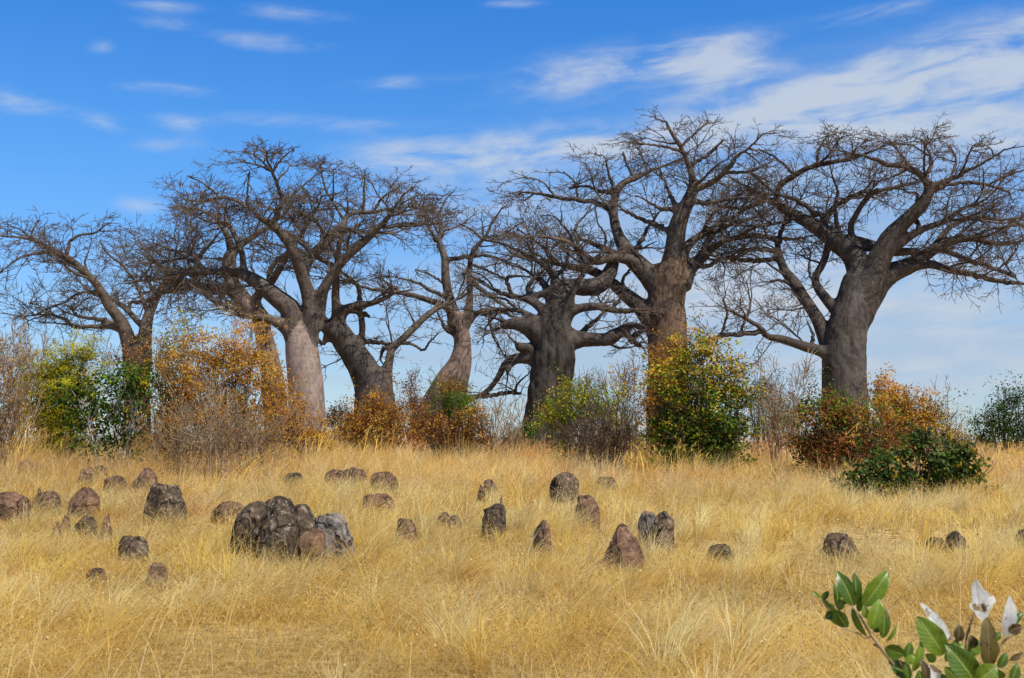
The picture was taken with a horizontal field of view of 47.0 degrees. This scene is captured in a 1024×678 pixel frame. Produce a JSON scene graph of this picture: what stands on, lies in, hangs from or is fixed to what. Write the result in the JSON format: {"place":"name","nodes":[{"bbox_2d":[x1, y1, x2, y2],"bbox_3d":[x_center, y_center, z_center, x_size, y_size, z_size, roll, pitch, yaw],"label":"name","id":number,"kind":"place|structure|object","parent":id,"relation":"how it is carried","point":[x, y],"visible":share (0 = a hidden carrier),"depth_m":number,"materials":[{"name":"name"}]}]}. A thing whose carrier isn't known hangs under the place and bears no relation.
{"place":"outdoors","nodes":[
{"label":"outdoors","id":0,"kind":"place"},
{"bbox_2d":[0,428,1023,677],"bbox_3d":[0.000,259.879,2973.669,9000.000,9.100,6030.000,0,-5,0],"label":"ground","id":1,"kind":"structure","parent":0,"point":[780,541],"depth_m":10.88,"materials":[{"name":"plant"}]},
{"bbox_2d":[0,452,15,467],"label":"boulder","id":2,"kind":"object","parent":1,"relation":"on","point":[2,455],"visible":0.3,"depth_m":40.09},
{"bbox_2d":[0,491,31,527],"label":"boulder","id":3,"kind":"object","parent":1,"relation":"on","point":[14,499],"visible":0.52,"depth_m":21.30,"materials":[{"name":"stone"}]},
{"bbox_2d":[0,308,53,455],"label":"shrub","id":4,"kind":"object","parent":1,"relation":"on","point":[5,415],"visible":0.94,"depth_m":44.02,"materials":[{"name":"brown plant"}]},
{"bbox_2d":[16,460,41,475],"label":"boulder","id":5,"kind":"object","parent":1,"relation":"on","point":[32,463],"visible":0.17,"depth_m":37.84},
{"bbox_2d":[30,488,40,514],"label":"boulder","id":6,"kind":"object","parent":1,"relation":"on","point":[37,494],"visible":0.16,"depth_m":25.39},
{"bbox_2d":[0,419,73,468],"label":"tall grass tuft","id":7,"kind":"object","parent":1,"relation":"on","point":[20,447],"visible":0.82,"depth_m":38.90,"materials":[{"name":"plant"}]},
{"bbox_2d":[0,320,78,450],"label":"shrub","id":8,"kind":"object","parent":1,"relation":"on","point":[27,354],"visible":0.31,"depth_m":52.02,"materials":[{"name":"plant"}]},
{"bbox_2d":[37,491,61,519],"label":"boulder","id":9,"kind":"object","parent":1,"relation":"on","point":[44,497],"visible":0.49,"depth_m":23.18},
{"bbox_2d":[50,521,61,540],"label":"boulder","id":10,"kind":"object","parent":1,"relation":"on","point":[56,525],"visible":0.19,"depth_m":18.80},
{"bbox_2d":[30,429,89,467],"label":"tall grass tuft","id":11,"kind":"object","parent":1,"relation":"on","point":[61,450],"visible":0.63,"depth_m":40.14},
{"bbox_2d":[14,328,120,459],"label":"shrub","id":12,"kind":"object","parent":1,"relation":"on","point":[61,370],"visible":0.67,"depth_m":45.72,"materials":[{"name":"green plant"}]},
{"bbox_2d":[61,514,73,536],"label":"boulder","id":13,"kind":"object","parent":1,"relation":"on","point":[66,522],"visible":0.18,"depth_m":19.95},
{"bbox_2d":[67,487,99,524],"bbox_3d":[-8.284,3.379,22.803,0.619,1.024,0.516,0,-5,0],"label":"boulder","id":14,"kind":"object","parent":1,"relation":"on","point":[80,496],"visible":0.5,"depth_m":22.63,"materials":[{"name":"stone"}]},
{"bbox_2d":[74,515,97,538],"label":"boulder","id":15,"kind":"object","parent":1,"relation":"on","point":[88,520],"visible":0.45,"depth_m":18.84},
{"bbox_2d":[78,467,94,485],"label":"boulder","id":16,"kind":"object","parent":1,"relation":"on","point":[89,471],"visible":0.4,"depth_m":31.92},
{"bbox_2d":[35,424,142,454],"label":"shrub","id":17,"kind":"object","parent":1,"relation":"on","point":[98,439],"visible":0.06,"depth_m":49.69,"materials":[{"name":"brown plant"}]},
{"bbox_2d":[86,567,106,587],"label":"boulder","id":18,"kind":"object","parent":1,"relation":"on","point":[100,571],"visible":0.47,"depth_m":13.65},
{"bbox_2d":[94,465,106,477],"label":"boulder","id":19,"kind":"object","parent":1,"relation":"on","point":[102,468],"visible":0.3,"depth_m":34.61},
{"bbox_2d":[46,355,162,473],"bbox_3d":[-13.576,2.596,38.998,3.948,4.157,2.219,0,-5,0],"label":"shrub","id":20,"kind":"object","parent":1,"relation":"on","point":[134,379],"visible":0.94,"depth_m":38.84,"materials":[{"name":"green plant"}]},
{"bbox_2d":[99,513,113,547],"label":"boulder","id":21,"kind":"object","parent":1,"relation":"on","point":[107,517],"visible":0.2,"depth_m":18.54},
{"bbox_2d":[103,475,126,493],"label":"boulder","id":22,"kind":"object","parent":1,"relation":"on","point":[113,479],"visible":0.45,"depth_m":29.59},
{"bbox_2d":[88,322,153,449],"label":"shrub","id":23,"kind":"object","parent":1,"relation":"on","point":[130,353],"visible":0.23,"depth_m":52.03,"materials":[{"name":"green plant"}]},
{"bbox_2d":[0,205,247,444],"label":"baobab tree","id":24,"kind":"object","parent":1,"relation":"on","point":[118,324],"visible":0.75,"depth_m":61.95,"materials":[{"name":"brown plant"}]},
{"bbox_2d":[118,535,149,568],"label":"boulder","id":25,"kind":"object","parent":1,"relation":"on","point":[134,543],"visible":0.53,"depth_m":15.63,"materials":[{"name":"stone"}]},
{"bbox_2d":[127,467,157,492],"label":"boulder","id":26,"kind":"object","parent":1,"relation":"on","point":[145,472],"visible":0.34,"depth_m":30.51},
{"bbox_2d":[118,394,171,462],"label":"tall grass tuft","id":27,"kind":"object","parent":1,"relation":"on","point":[143,435],"visible":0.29,"depth_m":42.68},
{"bbox_2d":[122,423,185,454],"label":"shrub","id":28,"kind":"object","parent":1,"relation":"on","point":[148,441],"visible":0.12,"depth_m":49.67,"materials":[{"name":"brown plant"}]},
{"bbox_2d":[145,562,167,594],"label":"boulder","id":29,"kind":"object","parent":1,"relation":"on","point":[159,571],"visible":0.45,"depth_m":13.12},
{"bbox_2d":[143,483,186,526],"bbox_3d":[-6.646,3.324,22.558,0.824,1.134,0.587,-1,-5,11],"label":"boulder","id":30,"kind":"object","parent":1,"relation":"on","point":[165,492],"visible":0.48,"depth_m":22.37,"materials":[{"name":"stone"}]},
{"bbox_2d":[124,306,217,463],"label":"shrub","id":31,"kind":"object","parent":1,"relation":"on","point":[159,386],"visible":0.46,"depth_m":42.84,"materials":[{"name":"brown plant"}]},
{"bbox_2d":[125,384,219,479],"bbox_3d":[-10.562,2.945,36.792,2.915,3.131,2.239,0,-5,0],"label":"shrub","id":32,"kind":"object","parent":1,"relation":"on","point":[170,443],"visible":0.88,"depth_m":36.75,"materials":[{"name":"brown plant"}]},
{"bbox_2d":[193,455,206,468],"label":"boulder","id":33,"kind":"object","parent":1,"relation":"on","point":[202,461],"visible":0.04,"depth_m":41.01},
{"bbox_2d":[169,368,274,483],"bbox_3d":[-8.909,2.663,35.809,3.401,3.565,2.722,0,-5,0],"label":"shrub","id":34,"kind":"object","parent":1,"relation":"on","point":[217,436],"visible":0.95,"depth_m":35.77,"materials":[{"name":"brown plant"}]},
{"bbox_2d":[137,302,310,470],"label":"shrub","id":35,"kind":"object","parent":1,"relation":"on","point":[232,361],"visible":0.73,"depth_m":41.81,"materials":[{"name":"orange plant"}]},
{"bbox_2d":[210,501,243,523],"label":"boulder","id":36,"kind":"object","parent":1,"relation":"on","point":[226,506],"visible":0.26,"depth_m":22.75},
{"bbox_2d":[99,178,377,447],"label":"baobab tree","id":37,"kind":"object","parent":1,"relation":"on","point":[233,252],"visible":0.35,"depth_m":66.86,"materials":[{"name":"brown plant"}]},
{"bbox_2d":[229,501,269,561],"bbox_3d":[-3.657,2.907,16.407,0.526,1.295,0.696,0,-5,0],"label":"boulder","id":38,"kind":"object","parent":1,"relation":"on","point":[251,517],"visible":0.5,"depth_m":16.16,"materials":[{"name":"stone"}]},
{"bbox_2d":[229,442,302,484],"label":"tall grass tuft","id":39,"kind":"object","parent":1,"relation":"on","point":[249,467],"visible":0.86,"depth_m":34.11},
{"bbox_2d":[255,533,292,573],"bbox_3d":[-3.098,2.893,15.309,0.474,0.745,0.402,0,-5,0],"label":"boulder","id":40,"kind":"object","parent":1,"relation":"on","point":[270,540],"visible":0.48,"depth_m":15.21,"materials":[{"name":"stone"}]},
{"bbox_2d":[221,391,327,478],"bbox_3d":[-7.564,3.002,36.901,3.422,3.051,1.962,0,-5,0],"label":"shrub","id":41,"kind":"object","parent":1,"relation":"on","point":[276,447],"visible":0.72,"depth_m":36.89,"materials":[{"name":"brown plant"}]},
{"bbox_2d":[257,510,300,559],"bbox_3d":[-3.187,2.896,16.122,0.579,1.108,0.599,0,-5,0],"label":"boulder","id":42,"kind":"object","parent":1,"relation":"on","point":[286,522],"visible":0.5,"depth_m":15.93,"materials":[{"name":"stone"}]},
{"bbox_2d":[265,495,293,515],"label":"boulder","id":43,"kind":"object","parent":1,"relation":"on","point":[276,503],"visible":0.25,"depth_m":17.32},
{"bbox_2d":[94,136,470,451],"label":"baobab tree","id":44,"kind":"object","parent":1,"relation":"on","point":[306,318],"visible":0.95,"depth_m":57.50,"materials":[{"name":"grey plant"}]},
{"bbox_2d":[283,472,304,484],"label":"boulder","id":45,"kind":"object","parent":1,"relation":"on","point":[295,474],"visible":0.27,"depth_m":31.19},
{"bbox_2d":[291,504,314,532],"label":"boulder","id":46,"kind":"object","parent":1,"relation":"on","point":[304,515],"visible":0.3,"depth_m":16.64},
{"bbox_2d":[247,389,367,463],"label":"shrub","id":47,"kind":"object","parent":1,"relation":"on","point":[308,431],"visible":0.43,"depth_m":45.76,"materials":[{"name":"brown plant"}]},
{"bbox_2d":[296,528,325,572],"bbox_3d":[-2.629,2.893,15.397,0.376,0.840,0.419,0,-5,0],"label":"boulder","id":48,"kind":"object","parent":1,"relation":"on","point":[310,542],"visible":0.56,"depth_m":15.26,"materials":[{"name":"stone"}]},
{"bbox_2d":[288,419,371,464],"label":"tall grass tuft","id":49,"kind":"object","parent":1,"relation":"on","point":[319,445],"visible":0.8,"depth_m":42.14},
{"bbox_2d":[314,512,354,566],"bbox_3d":[-2.408,2.896,16.015,0.570,1.064,0.563,0,-5,0],"label":"boulder","id":50,"kind":"object","parent":1,"relation":"on","point":[332,522],"visible":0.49,"depth_m":15.84,"materials":[{"name":"stone"}]},
{"bbox_2d":[324,469,346,488],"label":"boulder","id":51,"kind":"object","parent":1,"relation":"on","point":[334,472],"visible":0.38,"depth_m":30.42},
{"bbox_2d":[325,394,352,447],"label":"shrub","id":52,"kind":"object","parent":1,"relation":"on","point":[334,412],"visible":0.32,"depth_m":71.58,"materials":[{"name":"plant"}]},
{"bbox_2d":[344,467,367,488],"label":"boulder","id":53,"kind":"object","parent":1,"relation":"on","point":[351,470],"visible":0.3,"depth_m":31.44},
{"bbox_2d":[242,195,493,452],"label":"baobab tree","id":54,"kind":"object","parent":1,"relation":"on","point":[363,367],"visible":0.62,"depth_m":62.84,"materials":[{"name":"grey plant"}]},
{"bbox_2d":[323,372,420,454],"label":"shrub","id":55,"kind":"object","parent":1,"relation":"on","point":[380,415],"visible":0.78,"depth_m":51.63,"materials":[{"name":"orange plant"}]},
{"bbox_2d":[362,493,394,515],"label":"boulder","id":56,"kind":"object","parent":1,"relation":"on","point":[387,498],"visible":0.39,"depth_m":24.24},
{"bbox_2d":[342,419,419,457],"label":"tall grass tuft","id":57,"kind":"object","parent":1,"relation":"on","point":[376,442],"visible":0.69,"depth_m":50.83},
{"bbox_2d":[368,471,398,496],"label":"boulder","id":58,"kind":"object","parent":1,"relation":"on","point":[391,477],"visible":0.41,"depth_m":29.04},
{"bbox_2d":[395,518,415,550],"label":"boulder","id":59,"kind":"object","parent":1,"relation":"on","point":[409,523],"visible":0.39,"depth_m":17.80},
{"bbox_2d":[374,423,439,455],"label":"tall grass tuft","id":60,"kind":"object","parent":1,"relation":"on","point":[411,444],"visible":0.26,"depth_m":50.88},
{"bbox_2d":[391,360,436,453],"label":"shrub","id":61,"kind":"object","parent":1,"relation":"on","point":[415,398],"visible":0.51,"depth_m":52.89,"materials":[{"name":"brown plant"}]},
{"bbox_2d":[326,186,543,451],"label":"baobab tree","id":62,"kind":"object","parent":1,"relation":"on","point":[458,364],"visible":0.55,"depth_m":66.90,"materials":[{"name":"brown plant"}]},
{"bbox_2d":[437,512,449,533],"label":"boulder","id":63,"kind":"object","parent":1,"relation":"on","point":[445,515],"visible":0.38,"depth_m":20.39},
{"bbox_2d":[396,357,499,464],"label":"shrub","id":64,"kind":"object","parent":1,"relation":"on","point":[447,428],"visible":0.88,"depth_m":45.70,"materials":[{"name":"orange plant"}]},
{"bbox_2d":[448,515,461,537],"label":"boulder","id":65,"kind":"object","parent":1,"relation":"on","point":[453,518],"visible":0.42,"depth_m":19.77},
{"bbox_2d":[422,367,492,456],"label":"shrub","id":66,"kind":"object","parent":1,"relation":"on","point":[446,405],"visible":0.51,"depth_m":46.85,"materials":[{"name":"green plant"}]},
{"bbox_2d":[474,484,485,505],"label":"boulder","id":67,"kind":"object","parent":1,"relation":"on","point":[481,487],"visible":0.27,"depth_m":26.28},
{"bbox_2d":[484,479,497,493],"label":"boulder","id":68,"kind":"object","parent":1,"relation":"on","point":[490,482],"visible":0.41,"depth_m":29.21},
{"bbox_2d":[473,427,511,453],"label":"shrub","id":69,"kind":"object","parent":1,"relation":"on","point":[492,444],"visible":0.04,"depth_m":61.50,"materials":[{"name":"brown plant"}]},
{"bbox_2d":[481,503,505,540],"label":"boulder","id":70,"kind":"object","parent":1,"relation":"on","point":[493,510],"visible":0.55,"depth_m":18.97,"materials":[{"name":"stone"}]},
{"bbox_2d":[463,379,529,462],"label":"shrub","id":71,"kind":"object","parent":1,"relation":"on","point":[508,439],"visible":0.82,"depth_m":45.76,"materials":[{"name":"brown plant"}]},
{"bbox_2d":[473,429,536,454],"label":"tall grass tuft","id":72,"kind":"object","parent":1,"relation":"on","point":[500,442],"visible":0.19,"depth_m":49.86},
{"bbox_2d":[0,461,1023,677],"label":"dry herb seed heads","id":73,"kind":"object","parent":1,"relation":"on","point":[413,628],"visible":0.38,"depth_m":12.64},
{"bbox_2d":[498,419,543,456],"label":"shrub","id":74,"kind":"object","parent":1,"relation":"on","point":[528,430],"visible":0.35,"depth_m":51.77,"materials":[{"name":"green plant"}]},
{"bbox_2d":[503,433,574,462],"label":"tall grass tuft","id":75,"kind":"object","parent":1,"relation":"on","point":[536,448],"visible":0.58,"depth_m":46.23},
{"bbox_2d":[533,520,552,559],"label":"boulder","id":76,"kind":"object","parent":1,"relation":"on","point":[543,525],"visible":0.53,"depth_m":16.04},
{"bbox_2d":[422,226,678,456],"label":"baobab tree","id":77,"kind":"object","parent":1,"relation":"on","point":[549,332],"visible":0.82,"depth_m":56.99,"materials":[{"name":"grey plant"}]},
{"bbox_2d":[549,472,578,508],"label":"boulder","id":78,"kind":"object","parent":1,"relation":"on","point":[566,479],"visible":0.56,"depth_m":26.20,"materials":[{"name":"stone"}]},
{"bbox_2d":[525,361,640,464],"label":"shrub","id":79,"kind":"object","parent":1,"relation":"on","point":[570,402],"visible":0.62,"depth_m":42.75,"materials":[{"name":"green plant"}]},
{"bbox_2d":[575,495,599,533],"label":"boulder","id":80,"kind":"object","parent":1,"relation":"on","point":[584,500],"visible":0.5,"depth_m":20.50,"materials":[{"name":"stone"}]},
{"bbox_2d":[552,380,652,480],"bbox_3d":[2.855,2.845,36.937,2.681,3.363,2.633,4,-6,-39],"label":"shrub","id":81,"kind":"object","parent":1,"relation":"on","point":[603,436],"visible":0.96,"depth_m":36.75,"materials":[{"name":"brown plant"}]},
{"bbox_2d":[598,477,617,492],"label":"boulder","id":82,"kind":"object","parent":1,"relation":"on","point":[610,478],"visible":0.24,"depth_m":30.63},
{"bbox_2d":[599,523,644,578],"bbox_3d":[1.390,2.816,14.824,0.658,0.994,0.478,2,-5,-26],"label":"boulder","id":83,"kind":"object","parent":1,"relation":"on","point":[617,544],"visible":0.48,"depth_m":14.75,"materials":[{"name":"stone"}]},
{"bbox_2d":[596,338,656,458],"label":"shrub","id":84,"kind":"object","parent":1,"relation":"on","point":[634,398],"visible":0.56,"depth_m":44.85,"materials":[{"name":"brown plant"}]},
{"bbox_2d":[590,430,666,478],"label":"tall grass tuft","id":85,"kind":"object","parent":1,"relation":"on","point":[642,453],"visible":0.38,"depth_m":38.24,"materials":[{"name":"plant"}]},
{"bbox_2d":[638,510,655,547],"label":"boulder","id":86,"kind":"object","parent":1,"relation":"on","point":[650,516],"visible":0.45,"depth_m":17.01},
{"bbox_2d":[459,103,846,445],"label":"baobab tree","id":87,"kind":"object","parent":1,"relation":"on","point":[669,283],"visible":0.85,"depth_m":58.09,"materials":[{"name":"grey plant"}]},
{"bbox_2d":[636,329,686,454],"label":"shrub","id":88,"kind":"object","parent":1,"relation":"on","point":[652,401],"visible":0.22,"depth_m":49.95,"materials":[{"name":"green plant"}]},
{"bbox_2d":[652,511,674,559],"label":"boulder","id":89,"kind":"object","parent":1,"relation":"on","point":[662,519],"visible":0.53,"depth_m":16.59,"materials":[{"name":"stone"}]},
{"bbox_2d":[666,438,722,481],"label":"tall grass tuft","id":90,"kind":"object","parent":1,"relation":"on","point":[679,447],"visible":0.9,"depth_m":34.95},
{"bbox_2d":[632,309,771,478],"bbox_3d":[6.180,1.825,38.696,4.484,5.618,3.120,0,-5,0],"label":"shrub","id":91,"kind":"object","parent":1,"relation":"on","point":[703,425],"visible":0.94,"depth_m":38.13,"materials":[{"name":"green plant"}]},
{"bbox_2d":[706,544,734,573],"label":"boulder","id":92,"kind":"object","parent":1,"relation":"on","point":[726,547],"visible":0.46,"depth_m":15.23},
{"bbox_2d":[738,434,782,466],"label":"tall grass tuft","id":93,"kind":"object","parent":1,"relation":"on","point":[754,449],"visible":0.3,"depth_m":42.13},
{"bbox_2d":[738,364,800,446],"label":"shrub","id":94,"kind":"object","parent":1,"relation":"on","point":[751,411],"visible":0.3,"depth_m":69.93,"materials":[{"name":"brown plant"}]},
{"bbox_2d":[742,434,799,463],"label":"tall grass tuft","id":95,"kind":"object","parent":1,"relation":"on","point":[769,450],"visible":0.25,"depth_m":44.47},
{"bbox_2d":[743,390,811,463],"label":"shrub","id":96,"kind":"object","parent":1,"relation":"on","point":[761,433],"visible":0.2,"depth_m":47.86,"materials":[{"name":"brown plant"}]},
{"bbox_2d":[749,334,823,470],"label":"shrub","id":97,"kind":"object","parent":1,"relation":"on","point":[781,411],"visible":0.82,"depth_m":41.87,"materials":[{"name":"brown plant"}]},
{"bbox_2d":[819,533,859,562],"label":"boulder","id":98,"kind":"object","parent":1,"relation":"on","point":[833,539],"visible":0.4,"depth_m":16.72,"materials":[{"name":"stone"}]},
{"bbox_2d":[770,366,917,479],"bbox_3d":[10.127,2.652,35.991,4.560,3.664,2.740,0,-5,0],"label":"shrub","id":99,"kind":"object","parent":1,"relation":"on","point":[850,445],"visible":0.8,"depth_m":35.58,"materials":[{"name":"brown plant"}]},
{"bbox_2d":[685,111,1023,438],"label":"baobab tree","id":100,"kind":"object","parent":1,"relation":"on","point":[872,278],"visible":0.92,"depth_m":56.34,"materials":[{"name":"grey plant"}]},
{"bbox_2d":[859,362,963,463],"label":"shrub","id":101,"kind":"object","parent":1,"relation":"on","point":[892,394],"visible":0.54,"depth_m":42.66,"materials":[{"name":"orange plant"}]},
{"bbox_2d":[822,415,1002,501],"bbox_3d":[9.578,2.924,28.331,4.326,2.184,1.698,0,-5,0],"label":"shrub","id":102,"kind":"object","parent":1,"relation":"on","point":[953,458],"visible":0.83,"depth_m":28.17,"materials":[{"name":"green plant"}]},
{"bbox_2d":[811,570,1023,677],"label":"broadleaf sapling","id":103,"kind":"object","parent":1,"relation":"on","point":[934,635],"visible":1,"depth_m":3.70,"materials":[{"name":"green plant"}]},
{"bbox_2d":[884,374,983,456],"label":"shrub","id":104,"kind":"object","parent":1,"relation":"on","point":[947,430],"visible":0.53,"depth_m":42.75,"materials":[{"name":"brown plant"}]},
{"bbox_2d":[925,537,945,557],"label":"boulder","id":105,"kind":"object","parent":1,"relation":"on","point":[935,541],"visible":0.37,"depth_m":16.68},
{"bbox_2d":[945,530,968,561],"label":"boulder","id":106,"kind":"object","parent":1,"relation":"on","point":[952,535],"visible":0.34,"depth_m":16.32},
{"bbox_2d":[937,428,991,448],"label":"shrub","id":107,"kind":"object","parent":1,"relation":"on","point":[967,439],"visible":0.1,"depth_m":61.61,"materials":[{"name":"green plant"}]},
{"bbox_2d":[957,370,1023,457],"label":"shrub","id":108,"kind":"object","parent":1,"relation":"on","point":[1007,425],"visible":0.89,"depth_m":47.79,"materials":[{"name":"green plant"}]},
{"bbox_2d":[979,439,1023,471],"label":"tall grass tuft","id":109,"kind":"object","parent":1,"relation":"on","point":[1008,451],"visible":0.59,"depth_m":41.77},
{"bbox_2d":[1015,529,1023,549],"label":"boulder","id":110,"kind":"object","parent":1,"relation":"on","point":[1020,532],"visible":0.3,"depth_m":17.01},
{"bbox_2d":[0,0,1023,441],"label":"sky","id":111,"kind":"structure","parent":0,"point":[101,100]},
{"bbox_2d":[821,413,871,466],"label":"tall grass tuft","id":112,"kind":"object","parent":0,"point":[845,435],"visible":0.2,"depth_m":35.73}
]}

